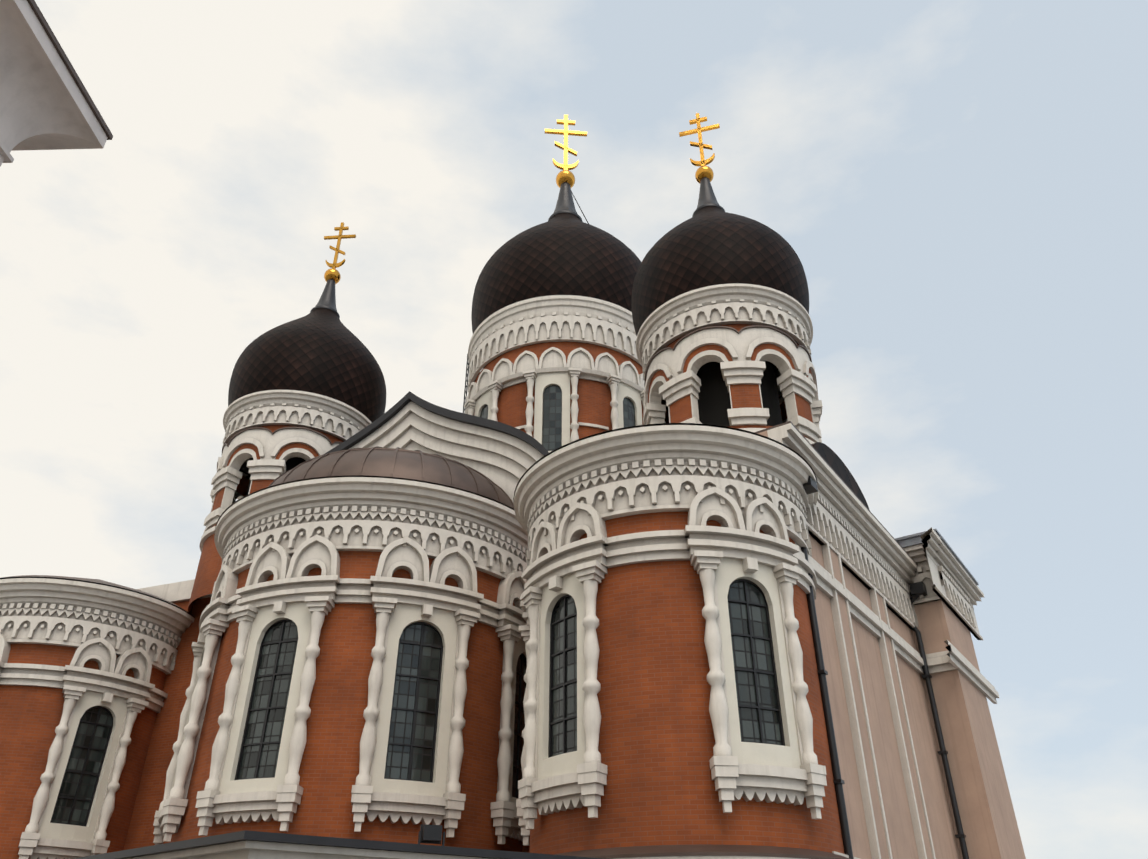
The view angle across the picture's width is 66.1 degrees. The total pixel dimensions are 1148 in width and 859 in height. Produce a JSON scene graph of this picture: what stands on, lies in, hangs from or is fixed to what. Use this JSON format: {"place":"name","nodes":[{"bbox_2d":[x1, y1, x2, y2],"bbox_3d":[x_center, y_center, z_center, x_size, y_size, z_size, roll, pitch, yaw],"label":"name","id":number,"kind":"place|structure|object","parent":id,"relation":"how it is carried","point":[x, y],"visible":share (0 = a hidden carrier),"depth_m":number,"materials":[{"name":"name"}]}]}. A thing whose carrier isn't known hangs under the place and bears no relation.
{"place":"outdoors","nodes":[
{"label":"outdoors","id":0,"kind":"place"},
{"bbox_2d":[0,0,107,166],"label":"yellow house eaves","id":1,"kind":"object","parent":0,"point":[44,105],"visible":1,"depth_m":8.60,"materials":[{"name":"paint"}]},
{"bbox_2d":[27,0,112,139],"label":"roof edge","id":2,"kind":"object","parent":1,"relation":"on","point":[65,59],"depth_m":8.72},
{"bbox_2d":[188,390,371,614],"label":"tower","id":3,"kind":"structure","parent":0,"point":[332,417],"depth_m":31.38,"materials":[{"name":"white paint"}]},
{"bbox_2d":[228,308,385,440],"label":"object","id":4,"kind":"object","parent":3,"relation":"on","point":[324,351],"visible":0.67,"depth_m":33.04,"materials":[{"name":"black metal"}]},
{"bbox_2d":[310,279,339,318],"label":"spire","id":5,"kind":"structure","parent":4,"relation":"on","point":[327,299],"depth_m":37.47,"materials":[{"name":"grey metal"}]},
{"bbox_2d":[324,222,355,283],"bbox_3d":[-10.539,-7.884,39.243,1.358,3.573,0.703,11,-34,-17],"label":"cross","id":6,"kind":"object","parent":5,"relation":"on","point":[332,273],"visible":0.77,"depth_m":39.11,"materials":[{"name":"gold metal"}]},
{"bbox_2d":[222,427,341,479],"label":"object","id":7,"kind":"structure","parent":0,"point":[244,430],"depth_m":31.51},
{"bbox_2d":[128,840,492,858],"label":"roof edge","id":8,"kind":"object","parent":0,"point":[246,849],"visible":0.89,"depth_m":11.27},
{"bbox_2d":[124,401,543,852],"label":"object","id":9,"kind":"object","parent":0,"point":[504,461],"depth_m":28.87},
{"bbox_2d":[325,391,548,455],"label":"roof","id":10,"kind":"structure","parent":9,"relation":"on","point":[383,419],"depth_m":30.01,"materials":[{"name":"metal"}]},
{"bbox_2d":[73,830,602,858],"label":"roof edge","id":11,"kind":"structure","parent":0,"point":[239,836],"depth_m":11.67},
{"bbox_2d":[153,477,527,851],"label":"central apse","id":12,"kind":"structure","parent":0,"point":[289,536],"depth_m":21.84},
{"bbox_2d":[172,602,526,809],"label":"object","id":13,"kind":"structure","parent":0,"point":[404,616],"depth_m":21.06,"materials":[{"name":"white paint"}]},
{"bbox_2d":[215,446,513,529],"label":"apse roof","id":14,"kind":"structure","parent":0,"point":[403,464],"depth_m":24.93,"materials":[{"name":"brown metal"}]},
{"bbox_2d":[464,295,644,450],"bbox_3d":[-0.460,1.384,38.559,9.300,11.440,9.300,-1,-32,1],"label":"drum","id":15,"kind":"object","parent":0,"point":[557,318],"depth_m":36.77,"materials":[{"name":"white paint"}]},
{"bbox_2d":[463,354,468,412],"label":"black drum ladder","id":16,"kind":"object","parent":15,"relation":"attached to","point":[466,379],"visible":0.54,"depth_m":40.69,"materials":[{"name":"black metal"}]},
{"bbox_2d":[471,212,640,365],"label":"onion dome","id":17,"kind":"structure","parent":15,"relation":"on","point":[564,253],"depth_m":39.36,"materials":[{"name":"black tile"}]},
{"bbox_2d":[548,182,582,221],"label":"spire base","id":18,"kind":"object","parent":17,"relation":"on","point":[565,202],"depth_m":46.35,"materials":[{"name":"metal"}]},
{"bbox_2d":[545,115,586,187],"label":"cross","id":19,"kind":"object","parent":18,"relation":"on","point":[565,174],"visible":0.83,"depth_m":49.04,"materials":[{"name":"gold metal"}]},
{"bbox_2d":[571,191,588,223],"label":"cable","id":20,"kind":"object","parent":17,"relation":"attached to","point":[579,207],"visible":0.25,"depth_m":46.85,"materials":[{"name":"black metal"}]},
{"bbox_2d":[474,372,641,452],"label":"window frames","id":21,"kind":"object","parent":15,"relation":"on","point":[561,380],"visible":0.29,"depth_m":35.56,"materials":[{"name":"paint"}]},
{"bbox_2d":[0,0,1147,858],"label":"sky","id":22,"kind":"structure","parent":0,"point":[958,188],"materials":[{"name":"white"}]},
{"bbox_2d":[636,283,822,443],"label":"tower","id":23,"kind":"structure","parent":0,"point":[664,325],"depth_m":26.62,"materials":[{"name":"white paint"}]},
{"bbox_2d":[631,206,808,370],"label":"onion dome","id":24,"kind":"structure","parent":23,"relation":"on","point":[705,246],"depth_m":28.06,"materials":[{"name":"brown metal"}]},
{"bbox_2d":[692,177,724,216],"bbox_3d":[4.973,-8.627,32.975,1.230,1.980,1.230,-1,-32,1],"label":"spire base","id":25,"kind":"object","parent":24,"relation":"on","point":[707,197],"depth_m":32.63,"materials":[{"name":"grey metal"}]},
{"bbox_2d":[679,113,719,183],"bbox_3d":[4.973,-11.037,34.481,1.580,3.873,0.708,-1,-32,1],"label":"cross","id":26,"kind":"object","parent":25,"relation":"on","point":[703,170],"visible":0.92,"depth_m":34.38,"materials":[{"name":"gold metal"}]},
{"bbox_2d":[644,325,811,412],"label":"arch molding","id":27,"kind":"structure","parent":23,"relation":"attached to","point":[663,402],"depth_m":26.79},
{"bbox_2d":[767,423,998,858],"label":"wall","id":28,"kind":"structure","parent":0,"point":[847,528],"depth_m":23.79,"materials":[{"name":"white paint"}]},
{"bbox_2d":[895,529,978,584],"bbox_3d":[12.076,4.591,30.086,2.110,0.420,4.720,-20,-37,29],"label":"roof","id":29,"kind":"object","parent":28,"relation":"on","point":[909,540],"depth_m":28.58,"materials":[{"name":"grey metal"}]},
{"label":"annex ledge","id":30,"kind":"object","parent":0,"visible":0},
{"bbox_2d":[418,824,444,845],"bbox_3d":[-2.117,6.068,13.091,0.384,0.392,0.208,10,-33,-15],"label":"apse floodlight","id":31,"kind":"object","parent":30,"relation":"on","point":[429,834],"visible":0.73,"depth_m":13.06,"materials":[{"name":"grey metal"}]},
{"label":"ground","id":32,"kind":"structure","parent":0,"visible":0},
{"bbox_2d":[0,578,194,858],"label":"apse","id":33,"kind":"structure","parent":32,"relation":"on","point":[138,634],"depth_m":26.39,"materials":[{"name":"white paint"}]},
{"bbox_2d":[39,690,126,842],"bbox_3d":[-15.277,10.269,26.415,3.086,4.100,6.769,-25,-40,34],"label":"window frame","id":34,"kind":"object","parent":33,"relation":"attached to","point":[116,707],"visible":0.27,"depth_m":25.52,"materials":[{"name":"white paint"}]},
{"bbox_2d":[0,575,194,616],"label":"roof edge","id":35,"kind":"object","parent":33,"relation":"on","point":[98,581],"depth_m":28.19,"materials":[{"name":"grey metal"}]},
{"bbox_2d":[514,425,844,858],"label":"apse","id":36,"kind":"structure","parent":32,"relation":"on","point":[741,488],"depth_m":17.66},
{"bbox_2d":[537,558,800,779],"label":"window frames","id":37,"kind":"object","parent":36,"relation":"attached to","point":[729,572],"visible":0.46,"depth_m":17.44,"materials":[{"name":"white paint"}]},
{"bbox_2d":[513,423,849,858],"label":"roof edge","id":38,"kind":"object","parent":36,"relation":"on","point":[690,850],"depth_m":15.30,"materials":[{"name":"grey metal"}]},
{"bbox_2d":[758,431,1025,858],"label":"beige wall","id":39,"kind":"structure","parent":32,"relation":"on","point":[987,812],"depth_m":24.04,"materials":[{"name":"paint"}]},
{"bbox_2d":[754,421,917,565],"bbox_3d":[7.472,2.353,25.127,1.600,0.060,10.500,-20,-37,29],"label":"roof edge","id":40,"kind":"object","parent":39,"relation":"on","point":[769,428],"depth_m":22.62,"materials":[{"name":"metal"}]},
{"bbox_2d":[811,442,868,508],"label":"dome","id":41,"kind":"structure","parent":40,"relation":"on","point":[833,460],"depth_m":24.35,"materials":[{"name":"grey metal"}]}
]}

